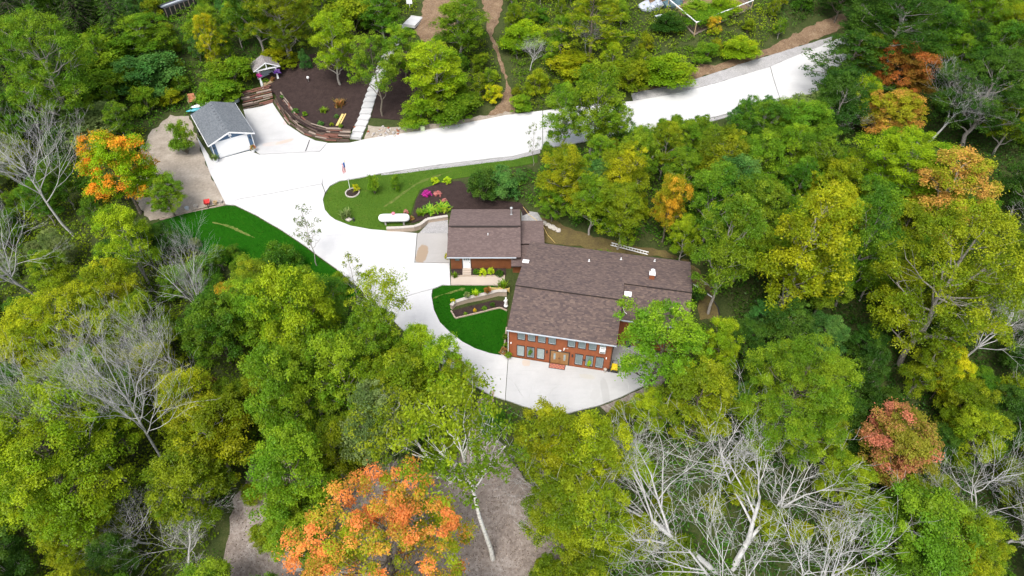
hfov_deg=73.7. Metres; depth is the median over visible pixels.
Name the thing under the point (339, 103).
leafy plant
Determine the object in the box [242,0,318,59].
ash tree
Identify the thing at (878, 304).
shrub
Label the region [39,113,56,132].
ash tree
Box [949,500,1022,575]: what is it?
maple tree
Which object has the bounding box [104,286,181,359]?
ash tree
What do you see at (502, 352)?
potted plant
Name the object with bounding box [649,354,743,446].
maple tree
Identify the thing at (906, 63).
maple tree
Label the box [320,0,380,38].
tree
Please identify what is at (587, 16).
pine tree
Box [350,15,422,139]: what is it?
garden steps
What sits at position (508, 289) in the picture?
timber planter
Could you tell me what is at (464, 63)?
shrub
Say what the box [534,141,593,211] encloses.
ash tree
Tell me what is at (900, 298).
ash tree
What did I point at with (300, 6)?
shrub
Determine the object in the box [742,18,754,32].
shrub
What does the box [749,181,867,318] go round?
ash tree
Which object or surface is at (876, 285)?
ash tree
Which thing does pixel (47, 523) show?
shrub
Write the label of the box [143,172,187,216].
maple tree
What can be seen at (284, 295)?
maple tree
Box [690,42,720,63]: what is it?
shrub
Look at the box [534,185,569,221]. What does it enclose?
maple tree
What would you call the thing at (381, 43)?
maple tree
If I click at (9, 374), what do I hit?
ash tree
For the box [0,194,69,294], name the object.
bare tree
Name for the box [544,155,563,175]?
ash tree
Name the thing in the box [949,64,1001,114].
ash tree
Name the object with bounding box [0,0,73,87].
spruce tree
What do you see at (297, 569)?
boulder
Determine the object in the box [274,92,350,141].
timber retaining wall
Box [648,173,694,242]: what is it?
maple tree
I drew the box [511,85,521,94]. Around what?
shrub
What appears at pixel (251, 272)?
maple tree
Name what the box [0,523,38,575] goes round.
ash tree
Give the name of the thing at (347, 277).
sapling
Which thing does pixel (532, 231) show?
covered passage
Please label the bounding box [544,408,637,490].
ash tree
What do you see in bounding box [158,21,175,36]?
shrub
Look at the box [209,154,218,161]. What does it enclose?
potted plant
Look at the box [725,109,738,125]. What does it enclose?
ash tree
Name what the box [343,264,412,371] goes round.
birch tree
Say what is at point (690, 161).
ash tree
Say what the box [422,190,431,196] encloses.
garden plant
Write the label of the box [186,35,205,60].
ash tree
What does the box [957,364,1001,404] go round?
maple tree
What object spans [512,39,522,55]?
ash tree
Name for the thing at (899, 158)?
ash tree
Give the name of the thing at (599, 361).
window
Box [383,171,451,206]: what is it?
dry grass strip
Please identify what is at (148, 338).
bare tree
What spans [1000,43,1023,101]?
ash tree
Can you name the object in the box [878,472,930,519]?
maple tree
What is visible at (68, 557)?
ash tree
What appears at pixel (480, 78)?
ash tree
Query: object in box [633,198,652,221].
shrub
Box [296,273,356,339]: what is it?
ash tree
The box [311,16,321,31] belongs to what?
ash tree
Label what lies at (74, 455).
ash tree
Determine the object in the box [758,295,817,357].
ash tree
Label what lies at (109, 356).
ash tree
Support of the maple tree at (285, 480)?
on the terrain at (218, 542)
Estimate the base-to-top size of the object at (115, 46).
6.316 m
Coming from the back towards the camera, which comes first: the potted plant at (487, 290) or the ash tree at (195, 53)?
the ash tree at (195, 53)
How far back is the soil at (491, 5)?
115.43 m
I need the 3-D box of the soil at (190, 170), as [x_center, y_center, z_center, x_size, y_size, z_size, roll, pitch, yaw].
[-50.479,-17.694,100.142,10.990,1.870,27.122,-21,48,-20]
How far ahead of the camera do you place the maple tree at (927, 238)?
81.97 m
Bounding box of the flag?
[342,163,345,173]
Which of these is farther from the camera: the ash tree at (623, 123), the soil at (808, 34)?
the soil at (808, 34)
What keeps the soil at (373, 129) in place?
on the terrain at (218, 542)
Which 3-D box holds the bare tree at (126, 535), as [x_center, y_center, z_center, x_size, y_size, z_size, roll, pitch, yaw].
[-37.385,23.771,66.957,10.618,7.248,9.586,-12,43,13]
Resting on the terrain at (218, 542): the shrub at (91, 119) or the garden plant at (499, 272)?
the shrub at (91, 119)
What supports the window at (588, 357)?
in the house
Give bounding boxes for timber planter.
[490,287,509,291]
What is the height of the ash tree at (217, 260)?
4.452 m
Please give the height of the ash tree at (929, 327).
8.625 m
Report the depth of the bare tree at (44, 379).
60.88 m
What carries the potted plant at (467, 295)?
on the retaining wall at (484, 296)
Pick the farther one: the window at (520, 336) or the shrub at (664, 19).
the shrub at (664, 19)
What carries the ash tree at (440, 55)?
on the terrain at (218, 542)
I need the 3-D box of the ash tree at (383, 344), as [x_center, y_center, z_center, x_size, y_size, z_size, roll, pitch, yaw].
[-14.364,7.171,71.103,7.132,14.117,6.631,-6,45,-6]
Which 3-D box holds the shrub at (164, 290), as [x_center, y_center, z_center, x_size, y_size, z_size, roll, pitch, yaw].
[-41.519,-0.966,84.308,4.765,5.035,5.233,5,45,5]
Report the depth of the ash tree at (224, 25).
114.25 m
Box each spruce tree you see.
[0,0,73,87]
[0,44,63,149]
[20,36,66,112]
[28,0,91,99]
[34,11,105,103]
[52,0,111,54]
[93,0,156,58]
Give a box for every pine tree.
[546,0,637,59]
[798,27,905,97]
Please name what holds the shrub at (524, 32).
on the terrain at (218, 542)
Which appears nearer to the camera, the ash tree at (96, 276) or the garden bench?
the ash tree at (96, 276)
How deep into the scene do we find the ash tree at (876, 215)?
74.37 m
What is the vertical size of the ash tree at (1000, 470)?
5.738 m
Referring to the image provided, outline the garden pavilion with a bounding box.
[250,55,279,86]
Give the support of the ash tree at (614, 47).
on the terrain at (218, 542)
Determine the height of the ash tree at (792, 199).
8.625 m
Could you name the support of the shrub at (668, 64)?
on the terrain at (218, 542)
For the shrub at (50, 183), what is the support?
on the terrain at (218, 542)
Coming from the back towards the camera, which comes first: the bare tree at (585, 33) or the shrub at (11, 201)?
the bare tree at (585, 33)
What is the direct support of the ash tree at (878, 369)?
on the terrain at (218, 542)
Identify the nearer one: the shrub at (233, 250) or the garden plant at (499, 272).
the garden plant at (499, 272)
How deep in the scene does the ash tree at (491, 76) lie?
107.29 m
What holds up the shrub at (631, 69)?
on the terrain at (218, 542)
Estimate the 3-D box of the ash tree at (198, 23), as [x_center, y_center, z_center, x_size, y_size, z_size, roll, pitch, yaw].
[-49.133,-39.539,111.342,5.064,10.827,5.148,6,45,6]
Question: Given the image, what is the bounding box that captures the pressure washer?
[610,360,618,372]
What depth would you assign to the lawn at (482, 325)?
79.95 m
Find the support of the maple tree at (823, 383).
on the terrain at (218, 542)
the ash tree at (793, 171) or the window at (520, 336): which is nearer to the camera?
the window at (520, 336)
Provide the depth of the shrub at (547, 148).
97.65 m
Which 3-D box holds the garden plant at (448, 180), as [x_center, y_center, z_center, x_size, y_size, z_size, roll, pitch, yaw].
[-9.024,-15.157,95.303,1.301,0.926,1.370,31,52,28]
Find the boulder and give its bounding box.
[293,564,303,571]
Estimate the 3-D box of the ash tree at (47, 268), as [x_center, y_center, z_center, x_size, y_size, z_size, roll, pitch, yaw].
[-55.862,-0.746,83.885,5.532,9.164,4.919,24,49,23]
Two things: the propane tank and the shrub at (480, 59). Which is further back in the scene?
the shrub at (480, 59)
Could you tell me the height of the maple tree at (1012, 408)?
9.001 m
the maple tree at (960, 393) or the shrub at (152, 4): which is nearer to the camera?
the maple tree at (960, 393)
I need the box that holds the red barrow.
[203,199,209,206]
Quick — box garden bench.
[259,70,272,77]
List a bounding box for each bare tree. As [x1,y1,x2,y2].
[0,96,107,235]
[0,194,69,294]
[0,313,129,481]
[27,298,218,456]
[75,484,164,568]
[86,285,194,386]
[106,488,242,574]
[125,211,219,341]
[476,362,941,575]
[520,32,547,69]
[568,20,604,53]
[829,94,879,127]
[903,421,1023,528]
[923,54,1012,141]
[933,273,1023,385]
[1001,458,1023,547]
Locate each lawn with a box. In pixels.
[150,206,361,297]
[323,155,537,230]
[432,285,507,353]
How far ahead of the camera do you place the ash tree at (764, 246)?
77.97 m
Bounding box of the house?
[507,242,691,370]
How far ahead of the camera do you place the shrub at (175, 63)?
112.97 m
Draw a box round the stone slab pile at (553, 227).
[542,220,560,232]
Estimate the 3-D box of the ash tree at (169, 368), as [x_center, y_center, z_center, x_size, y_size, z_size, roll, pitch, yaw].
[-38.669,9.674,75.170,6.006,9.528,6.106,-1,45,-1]
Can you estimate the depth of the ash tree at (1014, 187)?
87.11 m
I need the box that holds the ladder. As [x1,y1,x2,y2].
[611,242,647,254]
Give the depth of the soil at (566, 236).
87.30 m
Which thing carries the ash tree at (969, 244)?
on the terrain at (218, 542)
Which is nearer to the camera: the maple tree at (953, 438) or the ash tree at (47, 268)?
the maple tree at (953, 438)
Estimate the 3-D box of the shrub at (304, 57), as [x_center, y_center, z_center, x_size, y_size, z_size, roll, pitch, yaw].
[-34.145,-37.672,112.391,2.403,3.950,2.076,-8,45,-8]
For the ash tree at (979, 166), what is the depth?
80.33 m
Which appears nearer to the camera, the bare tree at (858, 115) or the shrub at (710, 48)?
the bare tree at (858, 115)
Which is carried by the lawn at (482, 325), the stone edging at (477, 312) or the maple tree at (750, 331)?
the stone edging at (477, 312)
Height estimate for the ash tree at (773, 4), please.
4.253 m
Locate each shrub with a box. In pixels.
[0,191,27,211]
[0,207,20,225]
[0,211,26,247]
[0,260,20,279]
[6,139,37,173]
[22,239,42,252]
[25,511,57,545]
[26,249,60,278]
[34,171,59,186]
[40,125,75,163]
[43,99,132,150]
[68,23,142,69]
[74,175,113,202]
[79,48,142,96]
[79,92,99,104]
[88,130,117,151]
[91,238,125,263]
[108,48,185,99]
[113,185,131,199]
[125,131,141,148]
[126,85,158,116]
[126,222,162,254]
[138,0,163,21]
[155,87,183,106]
[155,263,194,301]
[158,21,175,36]
[162,119,195,153]
[166,36,182,53]
[169,57,183,68]
[171,73,191,91]
[180,17,205,46]
[185,253,224,291]
[187,237,201,246]
[190,76,245,107]
[194,0,208,11]
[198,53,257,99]
[198,376,245,412]
[215,0,235,8]
[218,4,239,26]
[225,243,244,259]
[228,258,238,272]
[230,252,265,280]
[239,480,263,507]
[245,520,280,556]
[260,44,298,69]
[260,239,304,278]
[269,5,293,31]
[285,0,310,16]
[297,48,312,69]
[300,550,339,572]
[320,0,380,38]
[329,269,350,296]
[366,173,379,192]
[384,53,398,70]
[390,174,400,190]
[397,96,437,129]
[418,434,459,472]
[422,84,482,128]
[442,67,467,93]
[456,51,470,71]
[465,166,496,200]
[470,52,489,71]
[476,403,505,438]
[481,83,502,103]
[487,163,520,200]
[492,69,499,78]
[496,18,549,50]
[507,94,531,112]
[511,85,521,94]
[514,168,528,181]
[520,67,550,95]
[534,7,550,23]
[539,141,554,157]
[541,48,599,84]
[572,5,589,20]
[581,21,595,38]
[607,0,630,17]
[607,57,651,93]
[620,439,658,485]
[623,510,658,562]
[625,30,634,42]
[628,48,647,66]
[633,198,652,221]
[635,52,699,88]
[638,33,654,50]
[648,492,675,517]
[649,10,686,32]
[652,567,680,575]
[655,531,699,575]
[656,118,667,124]
[678,0,731,27]
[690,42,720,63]
[691,286,707,304]
[697,489,728,523]
[699,114,712,129]
[707,16,722,34]
[708,456,730,481]
[709,0,742,13]
[711,37,723,52]
[718,466,760,507]
[719,35,763,59]
[726,441,770,478]
[734,99,749,114]
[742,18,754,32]
[746,499,787,541]
[786,518,814,544]
[790,0,816,10]
[790,90,847,136]
[815,507,858,552]
[822,563,872,575]
[824,388,870,423]
[837,418,864,456]
[865,385,906,425]
[873,299,902,322]
[933,87,957,111]
[966,195,1003,211]
[989,569,1015,575]
[995,371,1023,409]
[1014,132,1023,145]
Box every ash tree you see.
[0,0,60,43]
[0,4,99,126]
[0,28,37,63]
[0,47,22,91]
[0,92,32,140]
[0,131,25,181]
[0,163,6,192]
[0,276,127,384]
[0,294,47,323]
[0,315,67,381]
[0,363,51,432]
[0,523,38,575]
[12,176,64,225]
[24,249,79,303]
[25,0,74,26]
[34,153,83,209]
[35,515,95,571]
[37,227,76,267]
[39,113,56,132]
[44,565,89,575]
[47,432,91,474]
[73,256,151,322]
[75,32,114,69]
[75,504,130,554]
[76,197,105,230]
[77,263,115,303]
[78,0,113,27]
[81,529,145,575]
[90,203,163,284]
[90,344,144,399]
[98,84,119,103]
[101,100,135,135]
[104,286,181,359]
[110,12,178,55]
[113,0,138,17]
[129,339,190,402]
[133,301,157,334]
[138,445,237,530]
[149,219,187,260]
[152,364,225,437]
[157,321,181,347]
[160,387,257,487]
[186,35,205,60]
[191,2,223,40]
[191,13,227,62]
[207,244,228,270]
[211,29,234,59]
[211,280,234,320]
[220,2,251,47]
[222,0,274,50]
[239,369,272,415]
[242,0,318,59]
[252,570,278,575]
[270,329,354,418]
[292,271,326,309]
[293,264,314,276]
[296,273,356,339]
[299,328,373,415]
[302,410,366,483]
[305,10,358,84]
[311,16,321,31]
[314,0,329,8]
[337,373,420,481]
[338,407,361,447]
[341,304,400,384]
[355,0,405,34]
[393,319,439,374]
[402,38,467,110]
[412,329,473,406]
[426,53,449,79]
[427,0,490,53]
[434,355,480,411]
[471,72,486,92]
[484,67,495,84]
[504,3,522,26]
[507,0,522,21]
[510,395,579,488]
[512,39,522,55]
[516,469,595,551]
[524,2,539,23]
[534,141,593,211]
[539,82,591,147]
[541,545,611,575]
[543,41,559,70]
[543,465,580,511]
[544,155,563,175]
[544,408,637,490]
[548,14,571,50]
[548,478,637,573]
[554,0,567,15]
[566,172,615,234]
[569,58,627,154]
[580,133,616,171]
[580,157,608,202]
[594,181,644,249]
[599,42,624,73]
[600,101,635,145]
[600,138,619,165]
[600,138,650,205]
[601,26,620,52]
[605,3,619,26]
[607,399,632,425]
[617,3,628,27]
[617,124,665,181]
[627,385,671,434]
[634,123,659,153]
[638,51,650,68]
[648,120,685,179]
[660,145,703,206]
[666,212,702,260]
[670,113,688,136]
[679,159,749,248]
[688,190,772,313]
[689,115,704,132]
[694,121,752,206]
[701,123,725,160]
[701,153,761,212]
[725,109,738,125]
[725,212,773,281]
[727,381,758,414]
[730,94,767,135]
[739,99,792,153]
[739,339,778,381]
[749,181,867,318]
[754,228,803,287]
[756,96,797,141]
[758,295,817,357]
[768,0,781,16]
[768,193,812,240]
[772,123,813,181]
[773,18,787,38]
[779,155,824,211]
[791,128,851,188]
[802,63,882,153]
[829,184,910,306]
[837,0,967,69]
[837,124,970,206]
[841,490,890,537]
[844,31,887,76]
[844,72,883,122]
[846,0,877,26]
[851,210,894,259]
[852,341,893,394]
[853,237,903,301]
[865,197,1023,366]
[866,4,903,35]
[881,549,953,575]
[888,0,931,47]
[895,10,929,48]
[897,339,961,398]
[904,142,1009,238]
[904,244,954,292]
[914,3,976,66]
[920,300,972,349]
[922,472,960,498]
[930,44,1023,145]
[938,33,988,86]
[943,0,1023,37]
[943,19,999,80]
[943,540,1002,575]
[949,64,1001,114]
[950,213,980,246]
[962,19,1023,81]
[974,240,1023,305]
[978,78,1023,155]
[980,285,1023,334]
[984,34,1023,71]
[990,457,1023,493]
[993,0,1023,47]
[996,161,1023,215]
[999,329,1023,378]
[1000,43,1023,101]
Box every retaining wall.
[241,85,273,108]
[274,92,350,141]
[386,215,447,231]
[450,289,506,309]
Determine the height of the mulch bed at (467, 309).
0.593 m
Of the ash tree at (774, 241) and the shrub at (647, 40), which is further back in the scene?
the shrub at (647, 40)
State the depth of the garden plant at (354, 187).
94.62 m
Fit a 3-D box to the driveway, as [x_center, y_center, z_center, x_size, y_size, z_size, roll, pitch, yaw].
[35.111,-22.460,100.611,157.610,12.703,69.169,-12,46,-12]
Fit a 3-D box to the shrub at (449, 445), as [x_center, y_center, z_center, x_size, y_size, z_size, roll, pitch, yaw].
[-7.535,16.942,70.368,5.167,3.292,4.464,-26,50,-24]
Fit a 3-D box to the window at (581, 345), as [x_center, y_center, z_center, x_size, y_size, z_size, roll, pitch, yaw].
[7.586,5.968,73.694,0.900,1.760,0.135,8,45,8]
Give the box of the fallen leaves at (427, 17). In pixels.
[417,1,446,39]
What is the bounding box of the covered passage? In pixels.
[511,221,544,272]
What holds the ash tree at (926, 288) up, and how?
on the terrain at (218, 542)
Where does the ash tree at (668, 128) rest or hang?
on the terrain at (218, 542)
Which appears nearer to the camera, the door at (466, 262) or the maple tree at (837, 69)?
the door at (466, 262)
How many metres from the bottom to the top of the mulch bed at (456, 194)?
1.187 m
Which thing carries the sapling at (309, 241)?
on the terrain at (218, 542)
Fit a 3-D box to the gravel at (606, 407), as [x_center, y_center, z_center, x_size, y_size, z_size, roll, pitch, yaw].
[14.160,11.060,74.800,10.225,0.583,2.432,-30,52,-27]
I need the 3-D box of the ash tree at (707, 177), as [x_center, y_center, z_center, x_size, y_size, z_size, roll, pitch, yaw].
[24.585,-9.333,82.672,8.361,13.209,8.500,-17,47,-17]
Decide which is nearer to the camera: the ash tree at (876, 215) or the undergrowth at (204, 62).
the ash tree at (876, 215)
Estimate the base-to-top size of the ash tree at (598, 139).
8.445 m
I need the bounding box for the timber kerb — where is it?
[160,204,224,219]
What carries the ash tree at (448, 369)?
on the terrain at (218, 542)
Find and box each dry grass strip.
[212,222,254,237]
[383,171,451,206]
[433,287,464,298]
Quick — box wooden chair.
[187,93,196,104]
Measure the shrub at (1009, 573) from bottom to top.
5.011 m
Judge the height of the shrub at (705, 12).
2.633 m
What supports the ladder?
on the soil at (566, 236)
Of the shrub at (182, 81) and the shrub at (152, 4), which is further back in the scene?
the shrub at (152, 4)
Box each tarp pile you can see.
[638,0,652,11]
[651,0,663,10]
[662,0,682,9]
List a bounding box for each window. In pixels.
[517,333,524,340]
[517,345,524,356]
[526,346,534,357]
[527,334,535,341]
[536,348,544,359]
[538,336,545,343]
[548,337,555,344]
[567,340,575,347]
[574,353,582,365]
[578,342,586,348]
[585,355,593,366]
[588,343,596,350]
[595,356,603,368]
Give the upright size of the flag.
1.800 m
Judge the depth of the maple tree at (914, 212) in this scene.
80.88 m
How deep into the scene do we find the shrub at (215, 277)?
84.44 m
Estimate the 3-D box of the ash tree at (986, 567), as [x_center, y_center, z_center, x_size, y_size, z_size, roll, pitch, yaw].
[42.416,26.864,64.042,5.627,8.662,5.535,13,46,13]
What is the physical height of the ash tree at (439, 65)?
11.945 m
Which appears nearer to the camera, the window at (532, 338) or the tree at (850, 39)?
the window at (532, 338)
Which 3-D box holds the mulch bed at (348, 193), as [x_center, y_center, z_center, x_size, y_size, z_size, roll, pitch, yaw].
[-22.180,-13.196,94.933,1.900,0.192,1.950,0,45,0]
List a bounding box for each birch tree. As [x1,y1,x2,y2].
[339,371,451,481]
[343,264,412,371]
[387,359,537,560]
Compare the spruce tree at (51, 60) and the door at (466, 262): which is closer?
the door at (466, 262)
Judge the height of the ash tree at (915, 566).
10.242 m
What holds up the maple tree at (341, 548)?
on the terrain at (218, 542)
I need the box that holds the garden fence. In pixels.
[667,0,753,35]
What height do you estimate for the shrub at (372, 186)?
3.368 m
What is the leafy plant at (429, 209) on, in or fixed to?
on the mulch bed at (456, 194)
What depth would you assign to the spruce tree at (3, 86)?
101.48 m
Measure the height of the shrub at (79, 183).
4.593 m
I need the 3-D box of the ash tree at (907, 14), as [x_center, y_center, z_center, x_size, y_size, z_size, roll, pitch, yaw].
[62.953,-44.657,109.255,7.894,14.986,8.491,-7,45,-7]
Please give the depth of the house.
75.78 m
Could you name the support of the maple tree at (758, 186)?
on the terrain at (218, 542)
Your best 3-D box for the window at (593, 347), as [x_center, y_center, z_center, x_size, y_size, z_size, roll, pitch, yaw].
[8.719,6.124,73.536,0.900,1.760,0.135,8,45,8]
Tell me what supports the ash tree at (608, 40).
on the terrain at (218, 542)
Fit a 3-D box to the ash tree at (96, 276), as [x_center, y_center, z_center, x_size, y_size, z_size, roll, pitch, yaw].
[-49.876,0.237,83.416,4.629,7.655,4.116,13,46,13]
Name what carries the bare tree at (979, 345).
on the terrain at (218, 542)
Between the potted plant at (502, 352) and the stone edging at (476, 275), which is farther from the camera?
the stone edging at (476, 275)
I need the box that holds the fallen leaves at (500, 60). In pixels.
[485,0,508,116]
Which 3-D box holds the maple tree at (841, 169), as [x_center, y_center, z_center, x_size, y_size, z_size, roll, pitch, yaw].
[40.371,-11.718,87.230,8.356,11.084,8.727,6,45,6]
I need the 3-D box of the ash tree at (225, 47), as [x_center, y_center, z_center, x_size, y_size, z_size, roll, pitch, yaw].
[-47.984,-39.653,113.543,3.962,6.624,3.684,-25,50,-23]
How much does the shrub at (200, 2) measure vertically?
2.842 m
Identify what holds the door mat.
on the driveway
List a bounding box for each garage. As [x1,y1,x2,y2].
[191,101,254,158]
[447,207,520,274]
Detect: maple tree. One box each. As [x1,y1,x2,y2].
[0,361,21,383]
[0,366,148,551]
[0,512,11,532]
[53,343,152,455]
[69,128,172,214]
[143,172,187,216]
[172,283,261,368]
[176,555,234,575]
[208,375,260,436]
[211,275,283,348]
[228,257,280,301]
[236,337,320,443]
[240,260,341,373]
[243,417,343,527]
[257,495,337,565]
[265,479,293,503]
[271,452,486,575]
[346,31,402,115]
[356,337,437,421]
[383,22,419,77]
[528,552,563,575]
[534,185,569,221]
[554,148,581,180]
[612,295,714,387]
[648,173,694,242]
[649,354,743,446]
[665,118,709,159]
[693,315,743,370]
[719,168,789,245]
[724,316,770,358]
[728,330,865,473]
[736,127,789,194]
[743,298,783,337]
[760,94,776,117]
[777,97,838,156]
[795,155,872,217]
[798,410,852,457]
[801,254,858,314]
[801,309,851,359]
[807,179,874,252]
[812,447,881,511]
[815,63,863,108]
[817,0,859,22]
[843,323,890,366]
[845,478,989,575]
[847,173,908,230]
[854,396,944,491]
[859,85,931,141]
[869,39,942,94]
[871,197,937,261]
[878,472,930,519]
[886,294,930,330]
[898,233,941,272]
[924,422,967,465]
[926,343,977,400]
[932,372,1004,433]
[936,0,969,41]
[937,403,1016,474]
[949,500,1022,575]
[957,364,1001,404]
[988,381,1023,448]
[998,455,1023,520]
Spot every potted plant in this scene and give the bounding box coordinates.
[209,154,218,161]
[250,144,255,151]
[463,292,469,297]
[471,289,480,296]
[483,287,490,293]
[498,347,507,355]
[504,351,511,358]
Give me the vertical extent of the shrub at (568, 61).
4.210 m
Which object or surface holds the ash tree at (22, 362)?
on the terrain at (218, 542)
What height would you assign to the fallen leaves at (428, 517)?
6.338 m
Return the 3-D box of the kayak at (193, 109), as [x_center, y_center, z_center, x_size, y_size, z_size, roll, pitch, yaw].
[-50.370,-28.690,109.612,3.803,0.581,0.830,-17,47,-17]
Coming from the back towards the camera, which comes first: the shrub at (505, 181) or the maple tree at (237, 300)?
the shrub at (505, 181)
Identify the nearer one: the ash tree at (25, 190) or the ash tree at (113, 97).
the ash tree at (25, 190)
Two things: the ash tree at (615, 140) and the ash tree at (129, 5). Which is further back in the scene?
the ash tree at (129, 5)
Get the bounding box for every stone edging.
[345,188,359,197]
[451,275,504,275]
[451,307,506,318]
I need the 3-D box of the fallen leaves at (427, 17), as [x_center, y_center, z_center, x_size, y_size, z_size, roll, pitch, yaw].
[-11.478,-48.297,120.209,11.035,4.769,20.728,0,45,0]
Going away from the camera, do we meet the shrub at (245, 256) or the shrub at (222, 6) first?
the shrub at (245, 256)
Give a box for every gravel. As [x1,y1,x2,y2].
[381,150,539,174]
[420,220,447,232]
[521,211,541,220]
[600,361,664,412]
[620,112,740,135]
[631,36,831,100]
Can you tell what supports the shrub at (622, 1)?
on the terrain at (218, 542)
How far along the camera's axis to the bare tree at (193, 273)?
75.12 m
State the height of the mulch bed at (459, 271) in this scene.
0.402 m
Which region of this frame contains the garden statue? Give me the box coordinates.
[504,297,507,306]
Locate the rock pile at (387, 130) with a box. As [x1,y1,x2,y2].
[353,125,400,136]
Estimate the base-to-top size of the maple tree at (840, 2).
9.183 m
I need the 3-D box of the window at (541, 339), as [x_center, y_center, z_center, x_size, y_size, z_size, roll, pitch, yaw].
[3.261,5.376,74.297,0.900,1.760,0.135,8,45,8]
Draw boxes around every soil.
[136,115,225,220]
[223,398,563,575]
[364,111,517,138]
[414,0,464,48]
[482,0,514,115]
[541,217,718,320]
[632,13,846,92]
[644,0,748,32]
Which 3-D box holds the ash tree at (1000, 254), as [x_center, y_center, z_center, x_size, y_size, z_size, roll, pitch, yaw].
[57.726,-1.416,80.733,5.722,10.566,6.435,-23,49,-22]
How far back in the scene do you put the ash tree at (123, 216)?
80.85 m
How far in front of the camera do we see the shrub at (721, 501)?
67.23 m
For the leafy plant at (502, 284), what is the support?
on the terrain at (218, 542)
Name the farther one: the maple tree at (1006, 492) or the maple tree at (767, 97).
the maple tree at (767, 97)
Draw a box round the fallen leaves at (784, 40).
[657,17,843,87]
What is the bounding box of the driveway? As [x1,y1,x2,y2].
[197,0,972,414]
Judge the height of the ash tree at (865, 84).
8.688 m
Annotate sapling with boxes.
[289,203,321,265]
[338,251,368,303]
[525,123,540,165]
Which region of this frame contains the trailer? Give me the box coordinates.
[157,0,198,18]
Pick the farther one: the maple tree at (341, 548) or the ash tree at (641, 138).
the ash tree at (641, 138)
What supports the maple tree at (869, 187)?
on the terrain at (218, 542)
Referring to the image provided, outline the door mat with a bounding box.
[548,363,565,369]
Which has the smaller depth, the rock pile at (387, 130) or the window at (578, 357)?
the window at (578, 357)
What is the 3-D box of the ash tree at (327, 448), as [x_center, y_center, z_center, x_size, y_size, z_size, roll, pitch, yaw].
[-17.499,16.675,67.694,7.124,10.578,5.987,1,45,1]
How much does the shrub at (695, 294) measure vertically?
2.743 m
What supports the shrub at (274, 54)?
on the mulch bed at (317, 91)
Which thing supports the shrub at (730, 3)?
on the terrain at (218, 542)
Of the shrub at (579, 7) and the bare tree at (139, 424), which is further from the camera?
the shrub at (579, 7)
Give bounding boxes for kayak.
[186,108,199,111]
[191,102,207,107]
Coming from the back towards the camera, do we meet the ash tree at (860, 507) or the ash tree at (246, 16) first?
the ash tree at (246, 16)
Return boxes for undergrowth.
[0,0,277,132]
[0,143,257,575]
[2,0,790,149]
[194,142,741,575]
[662,0,1023,575]
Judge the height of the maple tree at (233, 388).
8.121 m
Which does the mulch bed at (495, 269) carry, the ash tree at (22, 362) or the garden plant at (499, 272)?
the garden plant at (499, 272)
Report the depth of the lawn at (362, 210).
94.57 m
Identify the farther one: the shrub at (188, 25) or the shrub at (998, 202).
the shrub at (188, 25)
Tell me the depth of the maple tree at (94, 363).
67.22 m
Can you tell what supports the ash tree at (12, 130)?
on the terrain at (218, 542)
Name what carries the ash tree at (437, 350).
on the terrain at (218, 542)
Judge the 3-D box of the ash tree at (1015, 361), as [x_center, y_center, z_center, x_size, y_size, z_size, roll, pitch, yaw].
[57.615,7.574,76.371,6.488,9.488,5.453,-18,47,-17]
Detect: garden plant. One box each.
[352,184,359,190]
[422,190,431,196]
[431,176,439,183]
[434,190,441,196]
[442,176,450,184]
[478,267,486,275]
[487,267,494,274]
[495,269,503,276]
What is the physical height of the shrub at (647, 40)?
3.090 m
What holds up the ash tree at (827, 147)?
on the terrain at (218, 542)
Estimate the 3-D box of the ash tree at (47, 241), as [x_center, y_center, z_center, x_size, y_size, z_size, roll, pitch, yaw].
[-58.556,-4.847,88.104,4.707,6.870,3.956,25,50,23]
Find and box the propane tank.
[378,212,409,224]
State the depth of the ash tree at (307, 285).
78.72 m
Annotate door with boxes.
[216,136,249,157]
[463,259,470,267]
[550,351,559,363]
[559,352,568,364]
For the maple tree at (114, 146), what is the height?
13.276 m
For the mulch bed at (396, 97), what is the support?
on the terrain at (218, 542)
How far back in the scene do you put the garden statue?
80.81 m
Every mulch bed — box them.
[261,23,396,136]
[346,189,358,195]
[371,51,423,119]
[411,181,529,222]
[451,269,462,274]
[453,300,506,316]
[471,268,505,275]
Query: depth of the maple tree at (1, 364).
74.78 m
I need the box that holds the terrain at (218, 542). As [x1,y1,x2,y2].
[0,0,1023,575]
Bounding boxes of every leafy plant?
[316,106,328,113]
[332,97,345,107]
[337,206,351,219]
[415,201,440,215]
[417,208,425,215]
[431,199,452,213]
[497,278,509,288]
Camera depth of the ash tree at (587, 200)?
83.56 m
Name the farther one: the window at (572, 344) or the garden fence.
the garden fence
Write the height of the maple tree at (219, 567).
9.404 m
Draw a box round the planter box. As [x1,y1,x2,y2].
[263,80,273,85]
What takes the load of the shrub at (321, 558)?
on the soil at (485, 560)
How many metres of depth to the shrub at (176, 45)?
116.08 m
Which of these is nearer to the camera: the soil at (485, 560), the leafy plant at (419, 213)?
the soil at (485, 560)
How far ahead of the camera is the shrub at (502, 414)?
70.97 m
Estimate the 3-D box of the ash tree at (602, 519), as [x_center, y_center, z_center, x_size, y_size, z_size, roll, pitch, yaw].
[7.729,22.531,63.103,8.265,11.945,7.684,28,51,26]
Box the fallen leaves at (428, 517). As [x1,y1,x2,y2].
[225,417,562,575]
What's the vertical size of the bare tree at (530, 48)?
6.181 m

